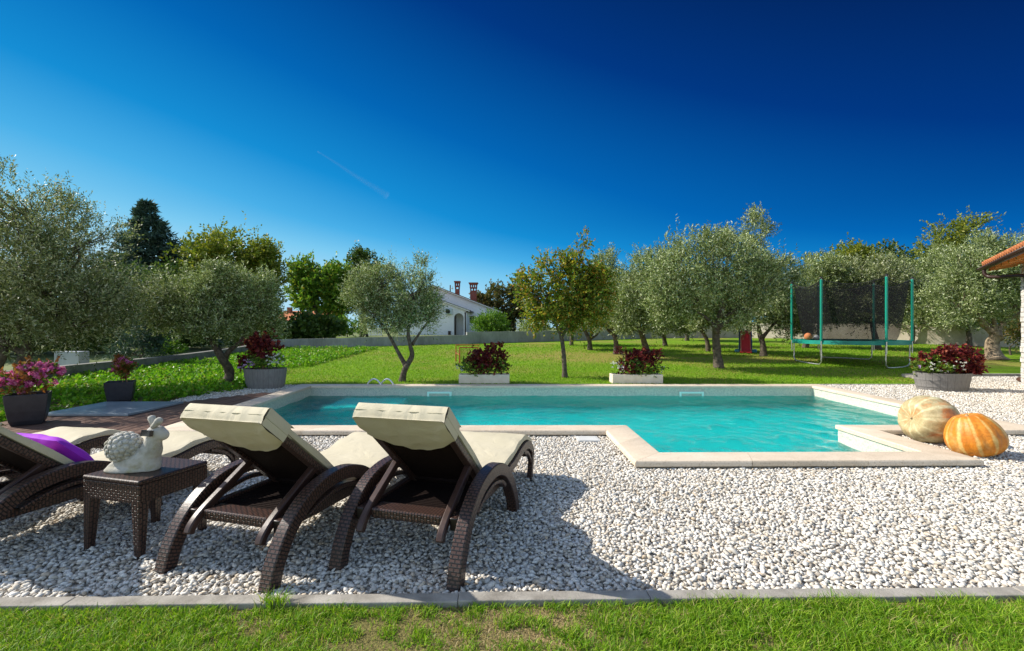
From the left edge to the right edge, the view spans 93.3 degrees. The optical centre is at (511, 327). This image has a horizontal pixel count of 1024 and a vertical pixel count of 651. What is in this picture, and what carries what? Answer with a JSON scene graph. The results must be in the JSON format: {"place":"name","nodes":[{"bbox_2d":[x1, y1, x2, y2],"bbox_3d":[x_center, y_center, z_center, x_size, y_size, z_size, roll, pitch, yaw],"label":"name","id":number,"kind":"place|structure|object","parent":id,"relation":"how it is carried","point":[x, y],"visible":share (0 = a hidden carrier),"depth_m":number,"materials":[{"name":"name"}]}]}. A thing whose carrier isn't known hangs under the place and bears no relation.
{"place":"outdoors","nodes":[
{"label":"outdoors","id":0,"kind":"place"},
{"bbox_2d":[3,388,214,421],"bbox_3d":[-9.075,1.422,7.540,5.050,0.060,8.080,0,0,0],"label":"garden bed","id":1,"kind":"object","parent":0,"point":[140,399],"visible":0.03,"depth_m":9.47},
{"bbox_2d":[0,154,180,393],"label":"olive tree","id":2,"kind":"object","parent":1,"relation":"on","point":[26,313],"visible":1,"depth_m":9.42,"materials":[{"name":"green plant"}]},
{"bbox_2d":[103,353,137,401],"bbox_3d":[-7.247,0.933,8.995,0.494,0.914,0.438,0,0,-33],"label":"flower pot","id":3,"kind":"object","parent":1,"relation":"on","point":[120,389],"visible":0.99,"depth_m":8.89,"materials":[{"name":"plastic"}]},
{"bbox_2d":[0,345,377,421],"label":"ground cover","id":4,"kind":"object","parent":1,"relation":"on","point":[181,378],"visible":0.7,"depth_m":11.79,"materials":[{"name":"green plant"}]},
{"bbox_2d":[135,244,295,385],"bbox_3d":[-6.970,-0.228,11.535,3.446,3.494,2.058,0,0,-17],"label":"olive tree","id":5,"kind":"object","parent":1,"relation":"on","point":[201,303],"visible":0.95,"depth_m":11.24,"materials":[{"name":"green plant"}]},
{"bbox_2d":[3,328,602,369],"bbox_3d":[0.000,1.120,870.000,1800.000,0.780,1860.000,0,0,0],"label":"ground","id":6,"kind":"structure","parent":0,"point":[8,365],"depth_m":20.41,"materials":[{"name":"green plant"}]},
{"bbox_2d":[0,252,148,353],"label":"broadleaf tree","id":7,"kind":"object","parent":6,"relation":"on","point":[91,345],"visible":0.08,"depth_m":19.85,"materials":[{"name":"green plant"}]},
{"bbox_2d":[5,345,247,379],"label":"garden wall","id":8,"kind":"structure","parent":6,"relation":"on","point":[98,366],"depth_m":14.65,"materials":[{"name":"concrete"}]},
{"bbox_2d":[54,351,88,364],"bbox_3d":[-12.202,0.870,13.401,0.740,0.420,0.350,0,0,4],"label":"wall box","id":9,"kind":"object","parent":8,"relation":"on","point":[71,357],"visible":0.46,"depth_m":13.25,"materials":[{"name":"stone"}]},
{"bbox_2d":[94,306,178,360],"bbox_3d":[-11.923,0.310,15.530,2.233,2.267,1.907,0,0,0],"label":"spiky shrub","id":10,"kind":"object","parent":6,"relation":"on","point":[151,344],"visible":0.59,"depth_m":15.31,"materials":[{"name":"green plant"}]},
{"bbox_2d":[87,198,187,310],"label":"conifer","id":11,"kind":"object","parent":6,"relation":"on","point":[151,249],"visible":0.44,"depth_m":26.43,"materials":[{"name":"green plant"}]},
{"bbox_2d":[134,335,189,355],"bbox_3d":[-13.363,0.711,18.402,1.889,1.346,1.658,0,0,0],"label":"shrub","id":12,"kind":"object","parent":6,"relation":"on","point":[175,348],"visible":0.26,"depth_m":18.50,"materials":[{"name":"green plant"}]},
{"bbox_2d":[122,253,242,348],"bbox_3d":[-15.104,-0.925,21.915,6.258,5.081,4.817,0,0,0],"label":"broadleaf tree","id":13,"kind":"object","parent":6,"relation":"on","point":[176,271],"visible":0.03,"depth_m":21.88,"materials":[{"name":"green plant"}]},
{"bbox_2d":[158,211,296,342],"bbox_3d":[-15.492,-2.749,26.654,6.679,7.323,5.712,0,0,-29],"label":"broadleaf tree","id":14,"kind":"object","parent":6,"relation":"on","point":[263,251],"visible":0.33,"depth_m":25.94,"materials":[{"name":"green plant"}]},
{"bbox_2d":[265,326,299,338],"bbox_3d":[-12.611,0.465,26.101,2.166,1.413,2.091,0,0,31],"label":"shrub","id":15,"kind":"object","parent":6,"relation":"on","point":[292,334],"visible":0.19,"depth_m":25.84,"materials":[{"name":"green plant"}]},
{"bbox_2d":[275,307,347,332],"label":"house","id":16,"kind":"structure","parent":6,"relation":"on","point":[291,311],"depth_m":64.40,"materials":[{"name":"orange paint"}]},
{"bbox_2d":[280,307,346,338],"bbox_3d":[-11.557,0.024,27.137,4.061,2.355,3.796,0,0,-34],"label":"fig shrub","id":17,"kind":"object","parent":6,"relation":"on","point":[310,324],"visible":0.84,"depth_m":26.37,"materials":[{"name":"green plant"}]},
{"bbox_2d":[282,250,358,318],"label":"broadleaf tree","id":18,"kind":"object","parent":6,"relation":"on","point":[311,284],"visible":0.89,"depth_m":35.28,"materials":[{"name":"green plant"}]},
{"bbox_2d":[336,314,367,336],"bbox_3d":[-11.235,0.058,32.900,3.030,2.048,2.062,0,0,0],"label":"shrub","id":19,"kind":"object","parent":6,"relation":"on","point":[349,331],"visible":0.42,"depth_m":32.78,"materials":[{"name":"green plant"}]},
{"bbox_2d":[343,240,393,336],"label":"broadleaf tree","id":20,"kind":"object","parent":6,"relation":"on","point":[357,252],"visible":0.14,"depth_m":37.59,"materials":[{"name":"green plant"}]},
{"bbox_2d":[272,335,466,347],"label":"boundary wall","id":21,"kind":"structure","parent":6,"relation":"on","point":[386,341],"depth_m":23.26,"materials":[{"name":"grey concrete"}]},
{"bbox_2d":[368,326,381,334],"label":"balustrade","id":22,"kind":"object","parent":6,"relation":"on","point":[374,332],"visible":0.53,"depth_m":44.95,"materials":[{"name":"white paint"}]},
{"bbox_2d":[398,281,502,334],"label":"white house","id":23,"kind":"structure","parent":6,"relation":"on","point":[459,319],"depth_m":48.20,"materials":[{"name":"paint"}]},
{"bbox_2d":[468,307,513,331],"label":"round bush","id":24,"kind":"object","parent":6,"relation":"on","point":[495,321],"visible":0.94,"depth_m":44.16,"materials":[{"name":"green plant"}]},
{"bbox_2d":[468,277,533,330],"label":"broadleaf tree","id":25,"kind":"object","parent":6,"relation":"on","point":[498,291],"visible":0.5,"depth_m":53.21,"materials":[{"name":"green plant"}]},
{"bbox_2d":[0,586,1023,611],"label":"kerb","id":26,"kind":"structure","parent":6,"relation":"on","point":[460,599],"depth_m":2.52,"materials":[{"name":"concrete"}]},
{"bbox_2d":[515,316,551,330],"bbox_3d":[1.568,-0.314,33.902,2.841,2.470,2.266,0,0,0],"label":"shrub","id":27,"kind":"object","parent":6,"relation":"on","point":[520,325],"visible":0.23,"depth_m":33.83,"materials":[{"name":"green plant"}]},
{"bbox_2d":[466,328,649,343],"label":"boundary wall","id":28,"kind":"structure","parent":6,"relation":"on","point":[495,337],"depth_m":26.34,"materials":[{"name":"grey concrete"}]},
{"bbox_2d":[164,378,1023,469],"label":"swimming pool","id":29,"kind":"structure","parent":6,"relation":"in","point":[881,446],"depth_m":6.52,"materials":[{"name":"stone"}]},
{"bbox_2d":[274,395,898,451],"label":"water","id":30,"kind":"structure","parent":29,"relation":"in","point":[769,423],"depth_m":8.69,"materials":[{"name":"teal liquid"}]},
{"bbox_2d":[650,324,1020,346],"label":"boundary wall","id":31,"kind":"structure","parent":6,"relation":"on","point":[954,335],"depth_m":24.58,"materials":[{"name":"concrete"}]},
{"bbox_2d":[800,232,886,282],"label":"broadleaf tree","id":32,"kind":"object","parent":6,"relation":"on","point":[854,248],"visible":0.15,"depth_m":40.47,"materials":[{"name":"green plant"}]},
{"bbox_2d":[820,384,913,384],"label":"kerb","id":33,"kind":"structure","parent":6,"relation":"on","point":[866,384],"depth_m":11.54,"materials":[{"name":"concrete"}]},
{"bbox_2d":[866,238,923,271],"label":"broadleaf tree","id":34,"kind":"object","parent":6,"relation":"on","point":[891,246],"visible":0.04,"depth_m":39.15,"materials":[{"name":"green plant"}]},
{"bbox_2d":[903,302,942,323],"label":"broadleaf tree","id":35,"kind":"object","parent":6,"relation":"on","point":[914,319],"visible":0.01,"depth_m":33.18,"materials":[{"name":"green plant"}]},
{"bbox_2d":[907,206,1005,273],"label":"leafy tree","id":36,"kind":"object","parent":6,"relation":"on","point":[962,227],"visible":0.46,"depth_m":24.35,"materials":[{"name":"green plant"}]},
{"bbox_2d":[902,373,1020,378],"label":"kerb","id":37,"kind":"structure","parent":6,"relation":"on","point":[910,375],"depth_m":12.97,"materials":[{"name":"concrete"}]},
{"bbox_2d":[948,282,1019,323],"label":"broadleaf tree","id":38,"kind":"object","parent":6,"relation":"on","point":[988,317],"visible":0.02,"depth_m":29.23,"materials":[{"name":"green plant"}]},
{"bbox_2d":[977,241,1023,384],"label":"villa corner","id":39,"kind":"object","parent":6,"relation":"on","point":[1013,256],"visible":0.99,"depth_m":11.40,"materials":[{"name":"paint"}]},
{"bbox_2d":[997,304,1023,354],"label":"shrub","id":40,"kind":"object","parent":6,"relation":"on","point":[1010,331],"visible":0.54,"depth_m":18.77,"materials":[{"name":"green plant"}]},
{"bbox_2d":[0,376,1023,596],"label":"gravel","id":41,"kind":"structure","parent":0,"point":[1001,478],"depth_m":3.33,"materials":[{"name":"white gravel"}]},
{"bbox_2d":[0,426,121,479],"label":"sun lounger","id":42,"kind":"object","parent":41,"relation":"on","point":[87,439],"visible":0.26,"depth_m":4.52,"materials":[{"name":"fabric"}]},
{"bbox_2d":[0,422,238,520],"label":"sun lounger","id":43,"kind":"object","parent":41,"relation":"on","point":[48,477],"visible":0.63,"depth_m":3.23,"materials":[{"name":"wicker"}]},
{"bbox_2d":[17,433,93,461],"bbox_3d":[-3.320,0.905,3.522,0.470,0.157,0.430,4,-41,13],"label":"cushion","id":44,"kind":"object","parent":43,"relation":"on","point":[67,449],"visible":0.44,"depth_m":3.40,"materials":[{"name":"purple fabric"}]},
{"bbox_2d":[1,393,270,434],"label":"deck","id":45,"kind":"structure","parent":41,"relation":"on","point":[139,422],"depth_m":7.21,"materials":[{"name":"brown wood"}]},
{"bbox_2d":[0,355,66,426],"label":"flower pot","id":46,"kind":"object","parent":45,"relation":"on","point":[24,403],"visible":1,"depth_m":6.85,"materials":[{"name":"plastic"}]},
{"bbox_2d":[48,401,183,415],"bbox_3d":[-6.660,1.359,8.140,1.400,0.034,1.280,0,0,0],"label":"cover plate","id":47,"kind":"object","parent":45,"relation":"on","point":[119,408],"visible":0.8,"depth_m":8.01,"materials":[{"name":"stone"}]},
{"bbox_2d":[83,457,207,559],"bbox_3d":[-2.470,1.195,3.285,0.490,0.490,0.490,0,0,16],"label":"side table","id":48,"kind":"object","parent":41,"relation":"on","point":[139,491],"visible":0.81,"depth_m":3.11,"materials":[{"name":"wicker"}]},
{"bbox_2d":[103,415,169,473],"bbox_3d":[-2.499,0.782,3.222,0.391,0.375,0.172,0,0,-8],"label":"snail statue","id":49,"kind":"object","parent":48,"relation":"on","point":[129,452],"visible":0.99,"depth_m":3.17,"materials":[{"name":"stone"}]},
{"bbox_2d":[235,328,286,389],"bbox_3d":[-5.746,0.703,11.080,1.202,1.381,0.760,0,0,0],"label":"half barrel planter","id":50,"kind":"object","parent":41,"relation":"on","point":[265,375],"visible":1,"depth_m":10.93,"materials":[{"name":"wood"}]},
{"bbox_2d":[154,403,388,594],"bbox_3d":[-1.389,0.958,3.728,0.830,1.005,2.150,0,0,17],"label":"sun lounger","id":51,"kind":"object","parent":41,"relation":"on","point":[305,481],"visible":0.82,"depth_m":2.96,"materials":[{"name":"wicker"}]},
{"bbox_2d":[328,402,534,591],"bbox_3d":[-0.389,0.958,3.761,0.830,1.005,2.151,0,0,16],"label":"sun lounger","id":52,"kind":"object","parent":41,"relation":"on","point":[455,478],"visible":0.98,"depth_m":3.02,"materials":[{"name":"wicker"}]},
{"bbox_2d":[575,436,599,442],"bbox_3d":[0.960,1.423,6.150,0.280,0.034,0.260,0,0,0],"label":"drain cover","id":53,"kind":"object","parent":41,"relation":"on","point":[595,439],"visible":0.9,"depth_m":6.12,"materials":[{"name":"plastic"}]},
{"bbox_2d":[898,395,959,443],"bbox_3d":[5.189,1.155,6.024,0.515,0.602,0.616,6,0,-8],"label":"pumpkin","id":54,"kind":"object","parent":41,"relation":"on","point":[924,418],"visible":0.88,"depth_m":5.88,"materials":[{"name":"beige food"}]},
{"bbox_2d":[909,343,990,391],"bbox_3d":[9.661,0.861,10.725,1.702,1.075,0.913,0,0,6],"label":"half barrel planter","id":55,"kind":"object","parent":41,"relation":"on","point":[933,374],"visible":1,"depth_m":10.55,"materials":[{"name":"grey wood"}]},
{"bbox_2d":[943,413,1008,456],"bbox_3d":[5.200,1.199,5.445,0.526,0.450,0.542,-11,-8,-20],"label":"pumpkin","id":56,"kind":"object","parent":41,"relation":"on","point":[975,434],"visible":0.94,"depth_m":5.29,"materials":[{"name":"orange food"}]},
{"bbox_2d":[0,584,1023,650],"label":"front lawn","id":57,"kind":"structure","parent":0,"point":[366,639],"depth_m":2.29,"materials":[{"name":"green plant"}]},
{"bbox_2d":[253,584,293,613],"bbox_3d":[-1.208,1.386,2.473,0.238,0.107,0.170,0,0,0],"label":"grass tuft","id":58,"kind":"object","parent":57,"relation":"on","point":[268,599],"visible":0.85,"depth_m":2.47,"materials":[{"name":"green plant"}]},
{"bbox_2d":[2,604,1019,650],"bbox_3d":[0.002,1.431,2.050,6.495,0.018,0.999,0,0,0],"label":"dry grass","id":59,"kind":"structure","parent":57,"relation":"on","point":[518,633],"depth_m":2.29,"materials":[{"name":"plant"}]},
{"bbox_2d":[0,0,1023,327],"label":"sky","id":60,"kind":"structure","parent":0,"point":[481,134],"materials":[{"name":"blue"}]},
{"bbox_2d":[65,337,1021,384],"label":"lawn","id":61,"kind":"structure","parent":0,"point":[1013,365],"depth_m":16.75,"materials":[{"name":"green plant"}]},
{"bbox_2d":[335,238,448,381],"bbox_3d":[-3.003,-0.363,12.224,2.968,3.641,1.793,0,0,0],"label":"olive tree","id":62,"kind":"object","parent":61,"relation":"on","point":[363,288],"visible":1,"depth_m":12.02,"materials":[{"name":"green plant"}]},
{"bbox_2d":[455,344,478,362],"bbox_3d":[-1.521,0.895,16.572,0.844,0.608,0.664,0,0,-6],"label":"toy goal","id":63,"kind":"object","parent":61,"relation":"on","point":[463,347],"visible":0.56,"depth_m":16.82,"materials":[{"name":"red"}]},
{"bbox_2d":[455,341,512,383],"bbox_3d":[-0.710,0.849,11.916,1.371,1.036,0.739,0,0,-14],"label":"stone trough","id":64,"kind":"object","parent":61,"relation":"on","point":[486,362],"visible":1,"depth_m":11.76,"materials":[{"name":"stone"}]},
{"bbox_2d":[548,289,576,345],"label":"olive tree","id":65,"kind":"object","parent":61,"relation":"on","point":[570,342],"visible":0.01,"depth_m":23.93,"materials":[{"name":"green plant"}]},
{"bbox_2d":[506,226,623,377],"bbox_3d":[1.374,-0.664,12.923,3.096,4.135,2.152,0,0,0],"label":"fruit tree","id":66,"kind":"object","parent":61,"relation":"on","point":[585,283],"visible":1,"depth_m":12.70,"materials":[{"name":"green plant"}]},
{"bbox_2d":[559,290,611,349],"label":"olive tree","id":67,"kind":"object","parent":61,"relation":"on","point":[589,340],"visible":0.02,"depth_m":21.30,"materials":[{"name":"green plant"}]},
{"bbox_2d":[583,242,640,354],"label":"olive tree","id":68,"kind":"object","parent":61,"relation":"on","point":[607,257],"visible":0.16,"depth_m":19.27,"materials":[{"name":"green plant"}]},
{"bbox_2d":[595,240,680,352],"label":"olive tree","id":69,"kind":"object","parent":61,"relation":"on","point":[629,299],"visible":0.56,"depth_m":17.39,"materials":[{"name":"green plant"}]},
{"bbox_2d":[609,346,668,383],"bbox_3d":[3.139,0.902,11.913,1.489,0.931,0.628,0,0,-1],"label":"stone trough","id":70,"kind":"object","parent":61,"relation":"on","point":[634,364],"visible":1,"depth_m":11.76,"materials":[{"name":"stone"}]},
{"bbox_2d":[646,270,699,345],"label":"olive tree","id":71,"kind":"object","parent":61,"relation":"on","point":[664,333],"visible":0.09,"depth_m":23.31,"materials":[{"name":"green plant"}]},
{"bbox_2d":[632,214,799,368],"bbox_3d":[6.141,-1.054,14.837,5.134,4.802,3.079,0,0,0],"label":"olive tree","id":72,"kind":"object","parent":61,"relation":"on","point":[673,287],"visible":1,"depth_m":14.42,"materials":[{"name":"green plant"}]},
{"bbox_2d":[679,263,753,351],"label":"olive tree","id":73,"kind":"object","parent":61,"relation":"on","point":[703,333],"visible":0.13,"depth_m":20.43,"materials":[{"name":"green plant"}]},
{"bbox_2d":[735,329,756,352],"bbox_3d":[9.873,0.452,20.446,0.840,1.199,1.426,0,0,24],"label":"playground slide","id":74,"kind":"object","parent":61,"relation":"on","point":[745,344],"visible":0.77,"depth_m":20.31,"materials":[{"name":"red plastic"}]},
{"bbox_2d":[714,201,819,356],"bbox_3d":[9.860,-1.855,18.440,3.880,6.061,3.058,0,0,0],"label":"olive tree","id":75,"kind":"object","parent":61,"relation":"on","point":[783,310],"visible":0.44,"depth_m":18.32,"materials":[{"name":"green plant"}]},
{"bbox_2d":[766,247,869,347],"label":"olive tree","id":76,"kind":"object","parent":61,"relation":"on","point":[812,265],"visible":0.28,"depth_m":21.70,"materials":[{"name":"green plant"}]},
{"bbox_2d":[791,274,913,367],"bbox_3d":[11.285,-0.185,16.200,3.390,2.861,3.283,0,0,31],"label":"trampoline","id":77,"kind":"object","parent":61,"relation":"on","point":[871,313],"visible":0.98,"depth_m":15.12,"materials":[{"name":"black fabric"}]},
{"bbox_2d":[804,333,811,339],"bbox_3d":[9.920,0.299,16.200,0.240,0.240,0.240,0,0,0],"label":"ball","id":78,"kind":"object","parent":77,"relation":"on","point":[807,336],"visible":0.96,"depth_m":16.13,"materials":[{"name":"plastic"}]},
{"bbox_2d":[818,243,936,349],"bbox_3d":[15.965,-1.246,21.307,4.622,4.685,3.542,0,0,18],"label":"olive tree","id":79,"kind":"object","parent":61,"relation":"on","point":[895,275],"visible":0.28,"depth_m":20.91,"materials":[{"name":"green plant"}]},
{"bbox_2d":[868,252,947,343],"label":"olive tree","id":80,"kind":"object","parent":61,"relation":"on","point":[909,262],"visible":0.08,"depth_m":24.64,"materials":[{"name":"green plant"}]},
{"bbox_2d":[904,234,1002,345],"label":"olive tree","id":81,"kind":"object","parent":61,"relation":"on","point":[924,265],"visible":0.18,"depth_m":23.35,"materials":[{"name":"green plant"}]},
{"bbox_2d":[908,219,1023,359],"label":"olive tree","id":82,"kind":"object","parent":61,"relation":"on","point":[965,277],"visible":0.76,"depth_m":17.14,"materials":[{"name":"green plant"}]}
]}

